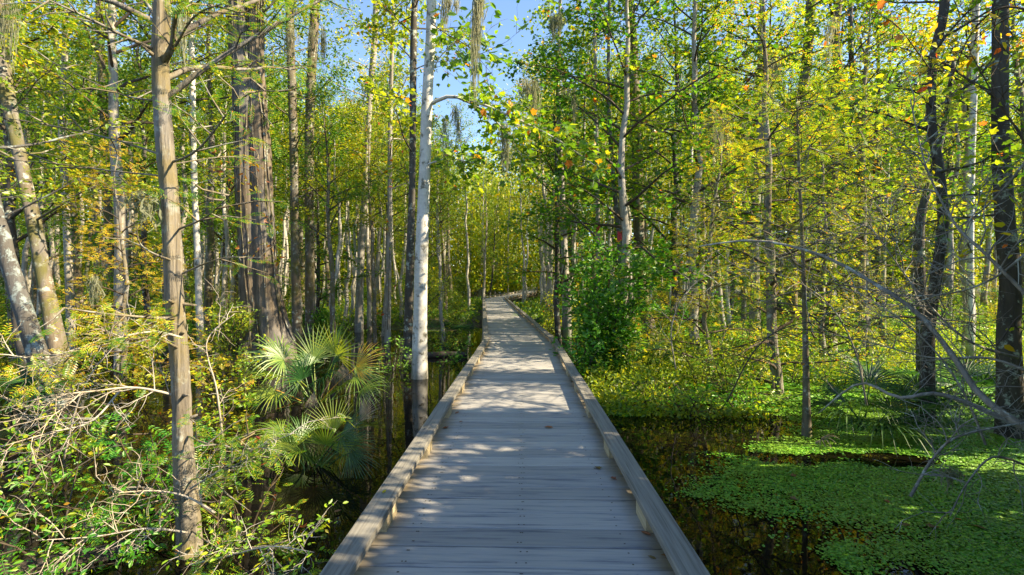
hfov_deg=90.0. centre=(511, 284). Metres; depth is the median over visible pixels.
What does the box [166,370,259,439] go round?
swamp bush
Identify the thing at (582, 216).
slender tree
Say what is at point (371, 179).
swamp tree
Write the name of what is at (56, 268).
swamp tree
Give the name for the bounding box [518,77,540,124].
hanging moss
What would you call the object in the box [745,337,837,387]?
swamp bush
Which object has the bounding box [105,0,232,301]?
swamp tree
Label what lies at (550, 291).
swamp tree
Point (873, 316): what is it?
understory shrub
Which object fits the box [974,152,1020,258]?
swamp tree
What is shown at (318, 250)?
leafy tree
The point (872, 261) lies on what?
swamp tree
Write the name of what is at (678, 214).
slender tree
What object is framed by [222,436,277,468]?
dead branch
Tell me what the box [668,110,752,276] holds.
swamp tree
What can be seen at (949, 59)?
leafy branch
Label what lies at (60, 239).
swamp tree
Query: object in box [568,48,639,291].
swamp tree
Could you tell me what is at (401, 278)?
slender tree
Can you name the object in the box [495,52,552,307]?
swamp tree
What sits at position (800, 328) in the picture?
swamp bush
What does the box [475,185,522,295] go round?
swamp tree
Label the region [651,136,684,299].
slender tree
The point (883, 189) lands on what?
swamp tree
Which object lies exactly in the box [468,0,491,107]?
hanging moss
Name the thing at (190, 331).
understory shrub
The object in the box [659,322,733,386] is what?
swamp bush
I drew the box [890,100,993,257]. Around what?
swamp tree
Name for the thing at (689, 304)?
dead branch
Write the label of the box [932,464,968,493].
hanging moss
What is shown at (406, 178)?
swamp tree
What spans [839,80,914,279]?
swamp tree
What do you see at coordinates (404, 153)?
slender tree
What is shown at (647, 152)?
swamp tree
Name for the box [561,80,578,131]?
hanging moss
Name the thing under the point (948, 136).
swamp tree
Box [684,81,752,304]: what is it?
swamp tree
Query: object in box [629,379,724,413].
swamp bush
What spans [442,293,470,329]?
understory shrub
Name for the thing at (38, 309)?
swamp tree
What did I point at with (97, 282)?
hanging moss
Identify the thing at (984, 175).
swamp tree
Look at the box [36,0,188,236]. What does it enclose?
swamp tree
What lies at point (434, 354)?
log
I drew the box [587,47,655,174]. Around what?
swamp tree
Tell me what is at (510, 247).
distant woods
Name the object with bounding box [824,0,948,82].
leafy branch
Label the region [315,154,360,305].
swamp tree
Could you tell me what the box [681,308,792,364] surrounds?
swamp bush
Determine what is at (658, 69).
slender tree
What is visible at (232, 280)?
slender tree
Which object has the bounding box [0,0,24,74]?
hanging moss
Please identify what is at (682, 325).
swamp bush
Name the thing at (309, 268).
slender tree
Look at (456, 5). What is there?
hanging moss
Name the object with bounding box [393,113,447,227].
swamp tree
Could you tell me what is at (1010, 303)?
dark tree
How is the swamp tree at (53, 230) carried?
on the ground
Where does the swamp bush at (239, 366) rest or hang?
on the ground
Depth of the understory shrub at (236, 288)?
23.05 m
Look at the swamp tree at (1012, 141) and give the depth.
31.94 m
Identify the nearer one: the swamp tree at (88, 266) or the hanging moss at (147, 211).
the hanging moss at (147, 211)
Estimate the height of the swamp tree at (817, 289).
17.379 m
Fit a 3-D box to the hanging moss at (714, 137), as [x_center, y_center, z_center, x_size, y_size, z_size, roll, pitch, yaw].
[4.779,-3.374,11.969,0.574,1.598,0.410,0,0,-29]
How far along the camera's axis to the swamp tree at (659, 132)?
38.56 m
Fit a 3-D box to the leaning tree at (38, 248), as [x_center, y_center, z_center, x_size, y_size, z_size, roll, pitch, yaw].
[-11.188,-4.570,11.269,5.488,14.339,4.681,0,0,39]
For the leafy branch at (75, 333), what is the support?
attached to the cypress tree at (162, 48)
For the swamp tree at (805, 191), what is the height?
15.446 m
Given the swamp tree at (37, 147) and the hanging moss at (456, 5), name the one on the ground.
the swamp tree at (37, 147)
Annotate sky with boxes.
[11,0,1023,285]
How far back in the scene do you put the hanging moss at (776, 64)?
12.97 m
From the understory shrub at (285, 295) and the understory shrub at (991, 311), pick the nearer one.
the understory shrub at (285, 295)
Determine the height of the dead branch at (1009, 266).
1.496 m
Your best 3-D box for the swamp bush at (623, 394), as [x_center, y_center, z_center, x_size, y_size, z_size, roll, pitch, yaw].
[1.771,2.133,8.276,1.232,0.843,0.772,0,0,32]
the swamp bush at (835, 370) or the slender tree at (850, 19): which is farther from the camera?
the slender tree at (850, 19)
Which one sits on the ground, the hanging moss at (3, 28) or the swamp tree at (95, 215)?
the swamp tree at (95, 215)
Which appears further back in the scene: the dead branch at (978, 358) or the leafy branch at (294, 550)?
the dead branch at (978, 358)
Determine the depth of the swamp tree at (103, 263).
30.53 m
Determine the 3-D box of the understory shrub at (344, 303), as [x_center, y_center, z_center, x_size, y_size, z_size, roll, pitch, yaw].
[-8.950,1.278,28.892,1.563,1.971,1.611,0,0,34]
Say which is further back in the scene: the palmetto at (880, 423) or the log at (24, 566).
the palmetto at (880, 423)
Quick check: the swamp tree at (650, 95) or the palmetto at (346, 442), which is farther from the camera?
the swamp tree at (650, 95)
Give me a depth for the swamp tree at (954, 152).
28.17 m
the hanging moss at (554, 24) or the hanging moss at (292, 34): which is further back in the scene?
the hanging moss at (292, 34)
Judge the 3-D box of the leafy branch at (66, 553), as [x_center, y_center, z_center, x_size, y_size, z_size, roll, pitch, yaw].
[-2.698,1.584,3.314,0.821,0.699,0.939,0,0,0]
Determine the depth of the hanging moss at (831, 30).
11.94 m
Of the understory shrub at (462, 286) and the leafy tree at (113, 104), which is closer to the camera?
the leafy tree at (113, 104)
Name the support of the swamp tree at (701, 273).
on the ground
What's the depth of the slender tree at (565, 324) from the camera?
19.92 m
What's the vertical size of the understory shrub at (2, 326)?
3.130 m
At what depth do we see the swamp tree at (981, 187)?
31.66 m
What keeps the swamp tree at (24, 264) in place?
on the ground
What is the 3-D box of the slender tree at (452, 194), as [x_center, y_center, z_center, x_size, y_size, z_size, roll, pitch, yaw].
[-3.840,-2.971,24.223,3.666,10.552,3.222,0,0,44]
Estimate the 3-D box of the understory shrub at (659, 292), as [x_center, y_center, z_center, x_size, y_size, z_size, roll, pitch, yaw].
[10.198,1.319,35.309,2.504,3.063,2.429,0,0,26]
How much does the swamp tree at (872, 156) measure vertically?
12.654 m
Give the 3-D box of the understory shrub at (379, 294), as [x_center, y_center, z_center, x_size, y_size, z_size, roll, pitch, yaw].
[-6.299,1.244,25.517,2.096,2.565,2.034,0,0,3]
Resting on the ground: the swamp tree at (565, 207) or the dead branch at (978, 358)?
the swamp tree at (565, 207)
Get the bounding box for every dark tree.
[812,0,1023,425]
[864,0,1023,438]
[869,44,1023,387]
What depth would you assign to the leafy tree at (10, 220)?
12.71 m
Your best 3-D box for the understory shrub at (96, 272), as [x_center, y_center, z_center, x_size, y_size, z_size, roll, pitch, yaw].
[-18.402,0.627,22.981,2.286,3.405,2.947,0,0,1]
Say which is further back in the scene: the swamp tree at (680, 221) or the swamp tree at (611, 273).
the swamp tree at (680, 221)
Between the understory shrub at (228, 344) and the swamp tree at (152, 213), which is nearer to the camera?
the understory shrub at (228, 344)
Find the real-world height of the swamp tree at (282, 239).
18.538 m
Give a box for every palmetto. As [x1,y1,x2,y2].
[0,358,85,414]
[220,317,388,412]
[247,389,381,478]
[512,313,547,326]
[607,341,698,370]
[794,357,969,455]
[831,348,981,422]
[877,354,995,409]
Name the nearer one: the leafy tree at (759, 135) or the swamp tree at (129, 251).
the leafy tree at (759, 135)
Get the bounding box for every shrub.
[0,277,35,318]
[0,286,38,353]
[42,302,112,346]
[52,275,64,305]
[59,268,159,347]
[81,261,133,315]
[108,311,144,340]
[130,273,162,308]
[153,315,220,358]
[156,274,229,331]
[191,297,263,367]
[204,280,233,337]
[213,281,238,312]
[220,254,238,322]
[225,323,238,339]
[278,264,291,318]
[280,283,290,305]
[283,269,324,313]
[286,303,348,344]
[338,293,355,315]
[363,284,384,305]
[364,284,404,321]
[391,276,404,316]
[399,271,444,327]
[427,321,479,336]
[429,270,449,311]
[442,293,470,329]
[443,289,463,311]
[452,274,472,303]
[539,289,581,333]
[548,227,680,376]
[549,329,607,382]
[634,300,689,335]
[653,284,668,304]
[683,296,725,328]
[798,301,819,320]
[856,307,889,326]
[886,298,914,331]
[891,307,951,339]
[937,283,982,333]
[980,272,998,306]
[983,303,997,318]
[984,286,997,322]
[987,288,998,307]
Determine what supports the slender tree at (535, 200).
on the ground
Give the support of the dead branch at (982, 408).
attached to the dead branch at (982, 396)
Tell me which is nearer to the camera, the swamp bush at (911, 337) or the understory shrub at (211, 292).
the swamp bush at (911, 337)
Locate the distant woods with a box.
[1,74,1020,298]
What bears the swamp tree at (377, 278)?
on the ground
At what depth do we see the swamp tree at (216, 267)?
51.73 m
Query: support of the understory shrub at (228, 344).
on the ground
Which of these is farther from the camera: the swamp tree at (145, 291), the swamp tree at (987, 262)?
the swamp tree at (987, 262)
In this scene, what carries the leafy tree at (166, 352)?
on the ground
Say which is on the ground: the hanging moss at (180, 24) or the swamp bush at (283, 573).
the swamp bush at (283, 573)
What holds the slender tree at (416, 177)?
on the ground
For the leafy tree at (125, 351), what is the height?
5.905 m
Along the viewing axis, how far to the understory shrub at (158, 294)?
33.42 m
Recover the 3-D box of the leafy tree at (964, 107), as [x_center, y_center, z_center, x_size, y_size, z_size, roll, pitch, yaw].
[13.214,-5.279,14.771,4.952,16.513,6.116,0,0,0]
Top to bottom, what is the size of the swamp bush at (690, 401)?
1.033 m
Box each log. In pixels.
[0,538,137,574]
[427,351,467,357]
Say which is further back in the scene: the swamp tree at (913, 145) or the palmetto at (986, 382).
the swamp tree at (913, 145)
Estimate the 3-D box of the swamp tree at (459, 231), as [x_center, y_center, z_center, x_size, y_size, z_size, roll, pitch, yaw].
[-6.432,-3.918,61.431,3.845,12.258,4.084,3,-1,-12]
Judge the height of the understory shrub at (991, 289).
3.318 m
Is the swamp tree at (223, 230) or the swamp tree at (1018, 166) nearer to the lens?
the swamp tree at (223, 230)
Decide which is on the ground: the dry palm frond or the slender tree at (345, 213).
the slender tree at (345, 213)
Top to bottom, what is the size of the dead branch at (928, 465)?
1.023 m
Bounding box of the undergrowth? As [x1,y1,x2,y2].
[0,292,997,345]
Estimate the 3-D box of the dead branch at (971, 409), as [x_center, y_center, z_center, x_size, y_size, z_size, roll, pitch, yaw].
[4.065,0.575,5.844,1.415,1.996,2.045,0,0,-39]
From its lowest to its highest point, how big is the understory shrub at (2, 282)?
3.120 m
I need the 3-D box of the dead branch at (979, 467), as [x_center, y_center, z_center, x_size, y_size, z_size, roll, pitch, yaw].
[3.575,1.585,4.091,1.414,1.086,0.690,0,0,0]
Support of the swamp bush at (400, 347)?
on the ground
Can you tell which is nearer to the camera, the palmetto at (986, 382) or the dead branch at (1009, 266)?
the dead branch at (1009, 266)
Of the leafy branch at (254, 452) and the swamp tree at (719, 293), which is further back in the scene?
the swamp tree at (719, 293)
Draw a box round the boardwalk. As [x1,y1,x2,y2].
[319,287,709,574]
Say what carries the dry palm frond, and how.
on the water
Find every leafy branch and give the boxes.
[0,296,191,408]
[0,463,199,574]
[156,499,347,574]
[187,413,352,492]
[431,0,527,116]
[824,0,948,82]
[884,0,1023,149]
[930,17,1023,143]
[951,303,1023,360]
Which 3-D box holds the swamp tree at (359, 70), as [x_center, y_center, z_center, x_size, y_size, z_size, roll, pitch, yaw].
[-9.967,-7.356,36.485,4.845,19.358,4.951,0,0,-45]
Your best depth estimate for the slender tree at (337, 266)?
17.64 m
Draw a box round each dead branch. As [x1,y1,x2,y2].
[0,322,191,458]
[0,380,140,500]
[19,285,164,460]
[93,443,228,520]
[187,278,250,436]
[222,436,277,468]
[647,247,793,369]
[699,184,1023,435]
[699,223,903,405]
[704,263,918,401]
[755,248,986,444]
[784,310,1023,464]
[791,263,1023,397]
[793,228,1023,356]
[798,158,1018,409]
[837,50,1023,298]
[839,146,1023,300]
[873,423,1023,540]
[900,389,1023,496]
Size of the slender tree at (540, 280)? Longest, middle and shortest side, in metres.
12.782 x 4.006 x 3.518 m
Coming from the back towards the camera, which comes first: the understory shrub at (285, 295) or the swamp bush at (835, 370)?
the understory shrub at (285, 295)
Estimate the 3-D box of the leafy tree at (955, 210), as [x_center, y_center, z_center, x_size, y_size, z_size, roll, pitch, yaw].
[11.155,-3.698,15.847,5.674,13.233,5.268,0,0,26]
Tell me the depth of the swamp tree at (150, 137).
39.64 m
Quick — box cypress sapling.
[640,16,991,437]
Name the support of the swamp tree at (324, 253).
on the ground
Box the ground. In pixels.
[39,286,998,341]
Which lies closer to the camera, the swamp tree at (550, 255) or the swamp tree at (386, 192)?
the swamp tree at (550, 255)
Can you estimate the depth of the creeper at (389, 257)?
17.59 m
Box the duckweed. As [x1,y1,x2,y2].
[560,315,1023,574]
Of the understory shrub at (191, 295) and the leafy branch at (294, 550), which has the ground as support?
the understory shrub at (191, 295)
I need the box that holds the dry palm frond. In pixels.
[815,433,840,448]
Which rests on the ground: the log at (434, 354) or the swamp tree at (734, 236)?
the swamp tree at (734, 236)
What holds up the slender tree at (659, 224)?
on the ground
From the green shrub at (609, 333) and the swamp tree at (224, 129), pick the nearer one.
the green shrub at (609, 333)
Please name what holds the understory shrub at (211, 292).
on the ground
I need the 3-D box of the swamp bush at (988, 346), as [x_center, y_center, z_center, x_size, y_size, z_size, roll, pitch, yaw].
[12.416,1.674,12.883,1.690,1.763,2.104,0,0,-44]
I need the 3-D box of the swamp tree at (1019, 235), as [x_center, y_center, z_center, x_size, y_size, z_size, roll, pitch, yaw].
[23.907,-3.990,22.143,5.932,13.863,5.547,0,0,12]
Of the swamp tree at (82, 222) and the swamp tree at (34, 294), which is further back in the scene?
the swamp tree at (82, 222)
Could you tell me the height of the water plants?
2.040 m
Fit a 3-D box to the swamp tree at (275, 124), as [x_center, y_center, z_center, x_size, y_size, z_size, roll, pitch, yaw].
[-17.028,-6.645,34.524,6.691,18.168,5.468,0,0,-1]
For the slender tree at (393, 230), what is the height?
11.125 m
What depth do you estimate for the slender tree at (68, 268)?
15.92 m
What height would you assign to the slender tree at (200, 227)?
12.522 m
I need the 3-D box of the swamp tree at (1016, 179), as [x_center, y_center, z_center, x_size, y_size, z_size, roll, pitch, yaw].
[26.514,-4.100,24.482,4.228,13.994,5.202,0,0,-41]
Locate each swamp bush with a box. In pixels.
[0,397,142,467]
[0,411,154,515]
[0,466,155,574]
[7,466,252,574]
[36,328,169,404]
[81,389,245,519]
[158,430,307,561]
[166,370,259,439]
[190,334,290,405]
[210,529,335,574]
[367,336,411,370]
[427,320,478,350]
[431,332,476,366]
[594,378,674,401]
[595,388,660,416]
[623,368,688,403]
[629,294,732,353]
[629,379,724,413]
[649,374,738,418]
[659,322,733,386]
[679,378,774,413]
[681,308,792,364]
[682,345,776,395]
[697,358,825,406]
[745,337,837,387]
[749,297,858,352]
[778,333,897,393]
[871,310,961,354]
[952,314,1023,360]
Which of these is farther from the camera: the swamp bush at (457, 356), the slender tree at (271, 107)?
the slender tree at (271, 107)
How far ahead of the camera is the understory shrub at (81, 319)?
16.84 m
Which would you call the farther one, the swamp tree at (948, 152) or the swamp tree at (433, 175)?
the swamp tree at (433, 175)
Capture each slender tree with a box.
[0,0,149,349]
[42,0,183,324]
[82,0,281,354]
[179,0,277,333]
[182,177,222,297]
[187,73,234,317]
[190,118,230,209]
[198,153,234,245]
[199,0,374,346]
[215,151,233,304]
[219,72,302,205]
[224,87,288,204]
[232,126,344,316]
[264,0,376,344]
[268,66,305,192]
[271,91,303,298]
[271,98,303,297]
[272,116,384,343]
[274,178,289,272]
[279,111,340,305]
[301,0,421,332]
[318,126,372,293]
[319,96,383,323]
[331,0,452,342]
[331,96,385,322]
[334,179,354,293]
[352,0,494,358]
[365,98,404,307]
[372,135,406,302]
[373,88,433,244]
[374,173,394,289]
[375,175,404,296]
[380,94,449,320]
[392,115,454,291]
[397,101,448,205]
[402,108,468,321]
[431,177,457,253]
[439,99,490,308]
[486,0,628,336]
[505,124,536,302]
[511,167,543,301]
[513,0,663,321]
[518,162,550,242]
[520,138,559,305]
[530,0,683,311]
[534,171,568,266]
[547,0,623,285]
[557,0,690,339]
[565,158,605,268]
[566,140,592,304]
[584,137,644,311]
[600,87,682,316]
[617,18,690,286]
[623,16,687,300]
[640,0,735,213]
[647,179,669,297]
[648,32,706,320]
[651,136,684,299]
[653,126,689,307]
[682,76,735,320]
[700,152,749,317]
[703,4,763,325]
[707,103,751,312]
[729,70,787,234]
[736,117,788,264]
[770,0,979,358]
[773,0,917,346]
[805,0,991,352]
[872,0,1023,364]
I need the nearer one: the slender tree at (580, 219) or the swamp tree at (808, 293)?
the slender tree at (580, 219)
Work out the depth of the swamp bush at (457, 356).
13.53 m
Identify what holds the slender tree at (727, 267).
on the ground
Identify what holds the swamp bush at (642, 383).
on the ground
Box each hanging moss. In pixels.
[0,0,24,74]
[85,275,105,310]
[118,188,162,232]
[176,15,192,66]
[283,27,301,63]
[306,24,326,67]
[438,0,461,31]
[440,117,453,178]
[447,105,461,151]
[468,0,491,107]
[496,121,514,178]
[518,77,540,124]
[548,12,565,43]
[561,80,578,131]
[703,105,725,170]
[715,120,750,171]
[768,54,782,96]
[821,16,837,68]
[917,169,933,199]
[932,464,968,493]
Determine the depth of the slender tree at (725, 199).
32.81 m
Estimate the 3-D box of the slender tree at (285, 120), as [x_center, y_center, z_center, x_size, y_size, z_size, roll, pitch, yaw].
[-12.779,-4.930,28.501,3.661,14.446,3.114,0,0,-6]
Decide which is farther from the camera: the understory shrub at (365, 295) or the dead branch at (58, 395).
the understory shrub at (365, 295)
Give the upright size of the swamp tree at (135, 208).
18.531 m
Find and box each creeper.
[187,128,291,266]
[372,170,404,329]
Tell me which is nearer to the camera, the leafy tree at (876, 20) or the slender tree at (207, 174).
the leafy tree at (876, 20)
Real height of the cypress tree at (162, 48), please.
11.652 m
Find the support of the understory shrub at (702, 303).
on the ground
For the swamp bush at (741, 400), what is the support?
on the ground
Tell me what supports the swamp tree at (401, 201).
on the ground
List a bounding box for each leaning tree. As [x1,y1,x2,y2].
[0,0,158,376]
[0,47,150,405]
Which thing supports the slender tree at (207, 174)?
on the ground
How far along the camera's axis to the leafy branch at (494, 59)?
9.28 m
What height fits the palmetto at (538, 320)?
1.013 m
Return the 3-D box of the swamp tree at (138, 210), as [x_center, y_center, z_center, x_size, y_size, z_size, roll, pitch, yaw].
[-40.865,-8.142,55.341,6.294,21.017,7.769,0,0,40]
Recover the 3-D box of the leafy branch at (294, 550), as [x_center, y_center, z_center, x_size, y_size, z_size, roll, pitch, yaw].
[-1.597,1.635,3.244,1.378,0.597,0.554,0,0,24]
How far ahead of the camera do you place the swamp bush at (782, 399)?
8.75 m
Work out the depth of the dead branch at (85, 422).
3.55 m
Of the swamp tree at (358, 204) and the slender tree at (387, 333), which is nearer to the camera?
the slender tree at (387, 333)
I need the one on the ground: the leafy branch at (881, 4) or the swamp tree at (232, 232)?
the swamp tree at (232, 232)
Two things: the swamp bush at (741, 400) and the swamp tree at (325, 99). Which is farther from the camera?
the swamp tree at (325, 99)
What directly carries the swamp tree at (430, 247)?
on the ground
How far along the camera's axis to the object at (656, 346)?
11.34 m
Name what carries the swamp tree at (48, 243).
on the ground
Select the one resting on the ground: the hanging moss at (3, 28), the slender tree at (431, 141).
the slender tree at (431, 141)
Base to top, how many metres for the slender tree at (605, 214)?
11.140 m
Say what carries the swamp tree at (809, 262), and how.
on the ground
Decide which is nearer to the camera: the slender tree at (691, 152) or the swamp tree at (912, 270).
the slender tree at (691, 152)
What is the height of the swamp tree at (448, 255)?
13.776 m
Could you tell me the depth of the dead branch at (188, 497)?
3.63 m
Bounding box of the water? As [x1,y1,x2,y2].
[0,312,1023,574]
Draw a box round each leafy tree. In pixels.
[0,0,154,366]
[0,0,269,369]
[39,113,229,394]
[81,0,291,355]
[274,107,385,336]
[479,15,654,339]
[496,0,777,357]
[566,0,786,332]
[571,0,897,356]
[609,99,797,389]
[646,0,861,351]
[665,0,900,397]
[733,0,923,353]
[741,76,942,370]
[747,0,995,367]
[771,0,994,352]
[860,0,1023,351]
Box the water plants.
[580,288,1023,420]
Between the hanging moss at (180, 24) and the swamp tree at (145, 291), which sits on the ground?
the swamp tree at (145, 291)
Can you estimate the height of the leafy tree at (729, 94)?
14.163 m
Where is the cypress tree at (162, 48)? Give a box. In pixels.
[0,0,359,574]
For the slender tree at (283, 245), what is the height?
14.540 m
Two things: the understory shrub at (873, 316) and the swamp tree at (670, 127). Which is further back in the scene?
the swamp tree at (670, 127)
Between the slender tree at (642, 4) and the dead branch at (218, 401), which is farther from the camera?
the slender tree at (642, 4)
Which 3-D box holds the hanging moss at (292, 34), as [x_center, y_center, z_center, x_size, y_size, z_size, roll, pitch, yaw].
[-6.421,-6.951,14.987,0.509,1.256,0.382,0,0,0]
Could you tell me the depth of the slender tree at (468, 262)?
34.37 m
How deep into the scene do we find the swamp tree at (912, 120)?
50.02 m
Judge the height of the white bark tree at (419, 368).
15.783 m
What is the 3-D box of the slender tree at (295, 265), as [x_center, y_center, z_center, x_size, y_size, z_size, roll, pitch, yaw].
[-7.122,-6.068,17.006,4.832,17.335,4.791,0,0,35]
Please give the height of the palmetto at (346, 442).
1.013 m
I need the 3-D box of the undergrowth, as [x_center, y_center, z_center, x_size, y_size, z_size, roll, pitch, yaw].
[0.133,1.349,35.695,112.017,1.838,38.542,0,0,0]
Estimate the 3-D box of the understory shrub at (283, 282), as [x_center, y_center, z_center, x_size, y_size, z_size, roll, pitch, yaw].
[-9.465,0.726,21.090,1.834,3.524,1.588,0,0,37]
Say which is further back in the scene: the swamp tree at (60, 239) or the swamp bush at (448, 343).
the swamp tree at (60, 239)
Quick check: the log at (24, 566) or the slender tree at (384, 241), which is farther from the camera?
the slender tree at (384, 241)
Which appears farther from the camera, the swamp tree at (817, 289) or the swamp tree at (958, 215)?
the swamp tree at (958, 215)
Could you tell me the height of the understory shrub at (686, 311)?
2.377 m
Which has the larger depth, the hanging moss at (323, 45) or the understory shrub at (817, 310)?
the understory shrub at (817, 310)
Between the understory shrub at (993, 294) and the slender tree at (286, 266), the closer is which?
the understory shrub at (993, 294)
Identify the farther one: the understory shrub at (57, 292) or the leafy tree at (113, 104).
the understory shrub at (57, 292)
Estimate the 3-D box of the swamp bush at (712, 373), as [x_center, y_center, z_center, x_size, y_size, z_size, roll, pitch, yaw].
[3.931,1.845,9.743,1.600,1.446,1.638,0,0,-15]
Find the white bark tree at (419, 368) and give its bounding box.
[411,0,611,379]
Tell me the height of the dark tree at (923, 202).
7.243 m
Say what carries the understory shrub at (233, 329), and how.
on the ground
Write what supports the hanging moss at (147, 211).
attached to the cypress tree at (162, 48)
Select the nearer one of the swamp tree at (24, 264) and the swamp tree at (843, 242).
the swamp tree at (24, 264)
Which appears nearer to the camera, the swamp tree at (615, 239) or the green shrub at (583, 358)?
the green shrub at (583, 358)
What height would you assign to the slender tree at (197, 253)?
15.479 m
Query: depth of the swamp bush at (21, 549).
3.63 m
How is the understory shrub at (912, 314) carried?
on the ground
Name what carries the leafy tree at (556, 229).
on the ground
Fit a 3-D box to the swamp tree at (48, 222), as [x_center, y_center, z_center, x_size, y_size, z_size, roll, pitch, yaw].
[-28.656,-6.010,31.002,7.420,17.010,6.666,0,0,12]
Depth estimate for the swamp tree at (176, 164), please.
25.16 m
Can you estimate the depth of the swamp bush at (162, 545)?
3.91 m
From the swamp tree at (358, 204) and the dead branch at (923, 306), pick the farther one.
the swamp tree at (358, 204)
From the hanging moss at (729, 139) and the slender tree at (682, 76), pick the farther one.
the slender tree at (682, 76)
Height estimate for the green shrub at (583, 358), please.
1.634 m
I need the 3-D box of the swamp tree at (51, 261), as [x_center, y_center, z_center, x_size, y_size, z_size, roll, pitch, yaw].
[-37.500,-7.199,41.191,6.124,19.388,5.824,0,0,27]
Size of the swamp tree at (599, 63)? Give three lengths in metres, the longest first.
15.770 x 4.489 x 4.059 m
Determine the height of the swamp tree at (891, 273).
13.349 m
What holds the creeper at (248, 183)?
attached to the twin trunk tree at (261, 294)
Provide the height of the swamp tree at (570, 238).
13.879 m
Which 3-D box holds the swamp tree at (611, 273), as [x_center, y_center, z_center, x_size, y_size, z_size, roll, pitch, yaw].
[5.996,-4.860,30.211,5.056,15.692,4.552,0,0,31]
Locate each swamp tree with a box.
[0,1,80,276]
[0,24,98,347]
[0,40,90,295]
[0,119,59,259]
[1,36,100,321]
[1,73,51,301]
[2,30,97,311]
[2,44,121,300]
[3,5,218,348]
[11,0,173,318]
[17,78,77,271]
[18,61,102,286]
[18,104,88,284]
[18,141,58,287]
[27,0,179,303]
[30,91,91,244]
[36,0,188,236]
[43,61,138,266]
[45,185,61,288]
[54,50,154,283]
[71,44,144,304]
[77,33,150,298]
[82,101,161,265]
[91,111,159,266]
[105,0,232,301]
[121,40,218,316]
[121,53,182,300]
[128,68,206,187]
[131,57,201,303]
[134,148,159,295]
[147,21,284,318]
[149,55,233,285]
[150,0,284,336]
[152,83,231,287]
[152,118,231,260]
[171,0,322,190]
[174,58,231,260]
[181,185,232,296]
[183,44,287,308]
[183,94,233,295]
[186,25,302,232]
[189,113,234,273]
[215,65,289,194]
[231,53,287,233]
[265,52,318,306]
[266,37,328,308]
[272,79,385,348]
[272,100,335,230]
[274,132,304,301]
[276,147,351,273]
[288,61,350,308]
[297,63,348,183]
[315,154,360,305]
[319,73,407,321]
[319,153,341,301]
[331,58,405,314]
[332,75,416,329]
[335,55,405,269]
[335,98,372,252]
[336,87,416,342]
[342,68,451,335]
[362,123,401,250]
[372,105,444,307]
[379,106,417,207]
[385,149,473,325]
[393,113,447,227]
[394,203,449,274]
[400,201,444,280]
[402,141,479,339]
[418,126,483,309]
[433,120,479,299]
[435,177,463,291]
[450,201,471,292]
[469,167,506,297]
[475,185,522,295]
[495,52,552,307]
[501,51,568,314]
[514,63,587,309]
[515,27,627,329]
[519,91,582,205]
[523,88,599,279]
[549,112,603,237]
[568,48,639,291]
[577,67,623,300]
[577,140,607,281]
[580,15,649,302]
[582,29,674,332]
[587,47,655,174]
[587,53,684,248]
[591,116,616,275]
[600,204,633,288]
[604,47,673,191]
[618,66,678,284]
[645,14,753,333]
[653,144,687,254]
[654,69,690,261]
[657,64,748,320]
[664,49,727,309]
[665,57,720,297]
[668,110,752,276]
[678,49,786,313]
[678,147,724,298]
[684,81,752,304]
[714,42,770,319]
[719,61,821,314]
[719,109,760,298]
[729,42,790,302]
[731,51,812,307]
[740,45,816,299]
[744,9,866,329]
[751,40,856,293]
[772,42,885,316]
[782,162,826,304]
[783,179,815,297]
[787,70,871,315]
[802,115,884,311]
[803,63,900,332]
[824,75,914,322]
[838,163,909,312]
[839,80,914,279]
[840,97,912,260]
[850,144,919,252]
[867,156,917,302]
[868,217,909,298]
[871,47,949,303]
[873,69,925,226]
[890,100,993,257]
[891,65,961,214]
[892,53,981,180]
[892,62,990,183]
[895,0,1021,323]
[895,29,1013,330]
[905,53,992,187]
[910,68,1012,273]
[913,0,1023,226]
[916,112,988,272]
[928,67,1021,317]
[956,112,1014,224]
[957,49,1023,306]
[962,106,1020,298]
[974,127,1023,257]
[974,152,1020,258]
[975,64,1023,254]
[976,81,1021,215]
[977,43,1023,308]
[982,74,1023,223]
[1010,122,1020,184]
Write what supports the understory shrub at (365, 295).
on the ground
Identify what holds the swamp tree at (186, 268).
on the ground
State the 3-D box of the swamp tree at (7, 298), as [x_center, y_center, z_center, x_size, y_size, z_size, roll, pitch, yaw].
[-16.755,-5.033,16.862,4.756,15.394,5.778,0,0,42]
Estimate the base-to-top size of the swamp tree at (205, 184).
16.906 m
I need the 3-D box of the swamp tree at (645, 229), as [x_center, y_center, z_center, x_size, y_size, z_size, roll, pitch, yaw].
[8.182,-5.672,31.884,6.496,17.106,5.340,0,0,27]
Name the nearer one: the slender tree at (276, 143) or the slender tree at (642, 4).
the slender tree at (642, 4)
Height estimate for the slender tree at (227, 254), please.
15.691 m
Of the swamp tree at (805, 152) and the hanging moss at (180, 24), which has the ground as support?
the swamp tree at (805, 152)
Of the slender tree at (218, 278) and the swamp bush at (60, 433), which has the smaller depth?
the swamp bush at (60, 433)
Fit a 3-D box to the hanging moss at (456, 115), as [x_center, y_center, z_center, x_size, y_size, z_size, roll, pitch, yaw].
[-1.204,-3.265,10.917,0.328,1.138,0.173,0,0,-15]
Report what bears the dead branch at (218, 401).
attached to the cypress tree at (162, 48)
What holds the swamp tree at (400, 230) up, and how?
on the ground
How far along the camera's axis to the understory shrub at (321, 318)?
17.84 m
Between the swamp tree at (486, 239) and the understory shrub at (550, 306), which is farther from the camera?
the swamp tree at (486, 239)
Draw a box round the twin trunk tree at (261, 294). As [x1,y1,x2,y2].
[190,0,316,361]
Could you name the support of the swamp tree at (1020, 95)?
on the ground
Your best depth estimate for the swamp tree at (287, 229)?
37.41 m

